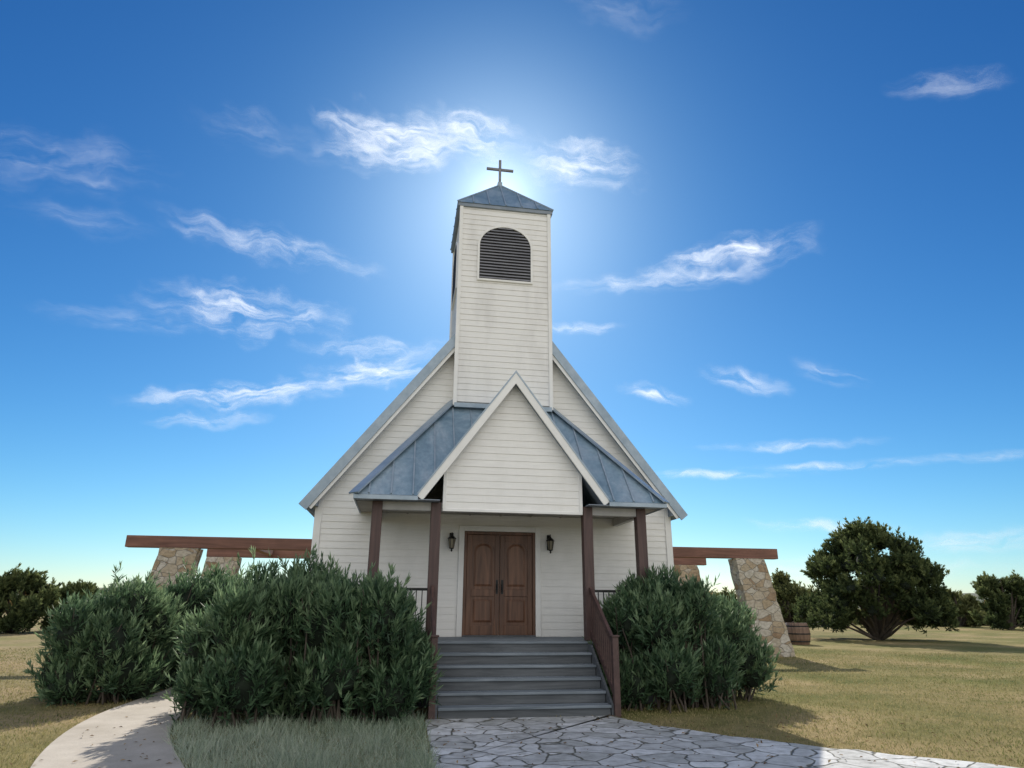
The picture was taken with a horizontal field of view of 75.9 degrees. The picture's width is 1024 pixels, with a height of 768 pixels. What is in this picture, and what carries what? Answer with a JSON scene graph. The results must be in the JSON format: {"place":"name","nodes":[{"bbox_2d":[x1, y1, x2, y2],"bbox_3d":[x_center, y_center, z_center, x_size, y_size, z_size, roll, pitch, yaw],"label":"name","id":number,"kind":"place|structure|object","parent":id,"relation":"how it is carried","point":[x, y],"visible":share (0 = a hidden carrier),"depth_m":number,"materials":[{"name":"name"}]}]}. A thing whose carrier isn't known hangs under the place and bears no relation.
{"place":"outdoors","nodes":[
{"label":"outdoors","id":0,"kind":"place"},
{"bbox_2d":[30,686,184,767],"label":"concrete path","id":1,"kind":"structure","parent":0,"point":[106,749],"depth_m":8.65,"materials":[{"name":"grey concrete"}]},
{"bbox_2d":[0,613,1023,767],"bbox_3d":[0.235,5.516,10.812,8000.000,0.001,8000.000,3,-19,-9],"label":"ground","id":2,"kind":"structure","parent":0,"point":[976,640],"depth_m":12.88,"materials":[{"name":"green plant"}]},
{"bbox_2d":[0,562,66,633],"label":"juniper tree","id":3,"kind":"object","parent":2,"relation":"on","point":[32,608],"visible":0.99,"depth_m":38.59,"materials":[{"name":"green plant"}]},
{"bbox_2d":[37,579,98,631],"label":"juniper tree","id":4,"kind":"object","parent":2,"relation":"on","point":[73,587],"visible":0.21,"depth_m":41.68,"materials":[{"name":"green plant"}]},
{"bbox_2d":[22,561,186,707],"bbox_3d":[-8.043,5.104,13.675,2.852,2.726,3.889,3,-19,-9],"label":"oleander bush","id":5,"kind":"object","parent":2,"relation":"on","point":[116,644],"visible":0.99,"depth_m":12.38,"materials":[{"name":"green plant"}]},
{"bbox_2d":[164,554,243,686],"bbox_3d":[-7.546,5.727,16.098,2.831,2.991,3.131,3,-19,-9],"label":"oleander bush","id":6,"kind":"object","parent":2,"relation":"on","point":[198,591],"visible":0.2,"depth_m":15.57,"materials":[{"name":"green plant"}]},
{"bbox_2d":[160,545,329,730],"bbox_3d":[-4.215,4.254,11.273,3.136,2.840,3.298,-13,-23,35],"label":"oleander bush","id":7,"kind":"object","parent":2,"relation":"on","point":[237,642],"visible":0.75,"depth_m":10.15,"materials":[{"name":"green plant"}]},
{"bbox_2d":[243,543,361,720],"bbox_3d":[-3.634,4.272,11.647,2.582,2.981,2.588,3,-19,-9],"label":"oleander bush","id":8,"kind":"object","parent":2,"relation":"on","point":[321,574],"visible":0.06,"depth_m":11.56,"materials":[{"name":"green plant"}]},
{"bbox_2d":[159,709,449,767],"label":"pale tall grass","id":9,"kind":"structure","parent":2,"relation":"on","point":[315,756],"depth_m":8.32,"materials":[{"name":"green plant"}]},
{"bbox_2d":[270,562,446,726],"bbox_3d":[-2.544,4.296,11.059,2.682,2.604,2.676,14,-23,-35],"label":"oleander bush","id":10,"kind":"object","parent":2,"relation":"on","point":[373,634],"visible":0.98,"depth_m":10.38,"materials":[{"name":"green plant"}]},
{"bbox_2d":[125,535,794,656],"bbox_3d":[-1.665,8.446,25.749,23.930,3.930,5.403,3,-19,-9],"label":"stone pergola","id":11,"kind":"object","parent":2,"relation":"on","point":[751,580],"visible":0.42,"depth_m":24.83,"materials":[{"name":"stone"}]},
{"bbox_2d":[299,160,687,718],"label":"chapel","id":12,"kind":"structure","parent":2,"relation":"on","point":[494,439],"depth_m":14.49,"materials":[{"name":"white wood"}]},
{"bbox_2d":[448,532,455,551],"bbox_3d":[-1.338,3.503,14.558,0.200,0.420,0.255,3,-19,-9],"label":"wall lantern","id":13,"kind":"object","parent":12,"relation":"attached to","point":[451,539],"depth_m":14.48,"materials":[{"name":"black metal"}]},
{"bbox_2d":[472,599,491,621],"bbox_3d":[-0.648,4.950,14.329,0.420,0.480,0.019,3,-19,-9],"label":"door panel","id":14,"kind":"structure","parent":12,"relation":"in","point":[482,608],"depth_m":14.32,"materials":[{"name":"brown wood"}]},
{"bbox_2d":[473,544,492,585],"bbox_3d":[-0.642,4.031,14.638,0.420,0.920,0.019,3,-19,-9],"label":"door panel","id":15,"kind":"structure","parent":12,"relation":"in","point":[483,553],"depth_m":14.63,"materials":[{"name":"brown wood"}]},
{"bbox_2d":[465,534,526,624],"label":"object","id":16,"kind":"structure","parent":12,"relation":"in","point":[493,566],"depth_m":14.54,"materials":[{"name":"brown wood"}]},
{"bbox_2d":[506,599,524,622],"bbox_3d":[0.082,4.993,14.442,0.420,0.480,0.019,3,-19,-9],"label":"door panel","id":17,"kind":"structure","parent":12,"relation":"in","point":[515,608],"depth_m":14.43,"materials":[{"name":"brown wood"}]},
{"bbox_2d":[506,544,524,586],"bbox_3d":[0.089,4.074,14.751,0.420,0.920,0.019,3,-19,-9],"label":"door panel","id":18,"kind":"structure","parent":12,"relation":"in","point":[515,553],"depth_m":14.73,"materials":[{"name":"brown wood"}]},
{"bbox_2d":[546,535,553,552],"bbox_3d":[0.862,3.632,14.897,0.200,0.420,0.255,3,-19,-9],"label":"wall lantern","id":19,"kind":"object","parent":12,"relation":"attached to","point":[550,542],"depth_m":14.82,"materials":[{"name":"black metal"}]},
{"bbox_2d":[4,580,1023,625],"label":"distant treeline","id":20,"kind":"object","parent":2,"relation":"on","point":[807,590],"visible":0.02,"depth_m":72.20,"materials":[{"name":"green plant"}]},
{"bbox_2d":[583,562,745,712],"bbox_3d":[2.814,4.889,12.891,2.998,2.709,2.774,13,-23,-34],"label":"oleander bush","id":21,"kind":"object","parent":2,"relation":"on","point":[663,625],"visible":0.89,"depth_m":12.19,"materials":[{"name":"green plant"}]},
{"bbox_2d":[662,573,784,704],"bbox_3d":[4.104,5.245,13.672,2.691,2.591,2.702,18,-25,-41],"label":"oleander bush","id":22,"kind":"object","parent":2,"relation":"on","point":[751,673],"visible":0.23,"depth_m":13.16,"materials":[{"name":"green plant"}]},
{"bbox_2d":[770,568,819,623],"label":"oak tree","id":23,"kind":"object","parent":2,"relation":"on","point":[784,588],"visible":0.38,"depth_m":67.41,"materials":[{"name":"green plant"}]},
{"bbox_2d":[785,623,810,644],"bbox_3d":[14.273,12.481,32.828,1.214,1.000,1.214,3,-19,-9],"label":"wooden barrel","id":24,"kind":"object","parent":2,"relation":"on","point":[799,633],"visible":0.8,"depth_m":32.37,"materials":[{"name":"brown wood"}]},
{"bbox_2d":[791,516,960,639],"bbox_3d":[20.999,11.426,38.846,8.758,7.123,8.940,-8,-20,23],"label":"juniper tree","id":25,"kind":"object","parent":2,"relation":"on","point":[904,575],"visible":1,"depth_m":36.66,"materials":[{"name":"green plant"}]},
{"bbox_2d":[945,588,983,626],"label":"juniper tree","id":26,"kind":"object","parent":2,"relation":"on","point":[967,602],"visible":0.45,"depth_m":64.18,"materials":[{"name":"green plant"}]},
{"bbox_2d":[968,569,1023,629],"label":"juniper tree","id":27,"kind":"object","parent":2,"relation":"on","point":[995,606],"visible":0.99,"depth_m":56.85,"materials":[{"name":"green plant"}]},
{"bbox_2d":[0,0,1023,592],"label":"sky","id":28,"kind":"structure","parent":0,"point":[163,163],"materials":[{"name":"blue"}]},
{"bbox_2d":[425,715,1016,767],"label":"flagstone path","id":29,"kind":"structure","parent":0,"point":[550,746],"depth_m":8.44,"materials":[{"name":"grey stone"}]}
]}

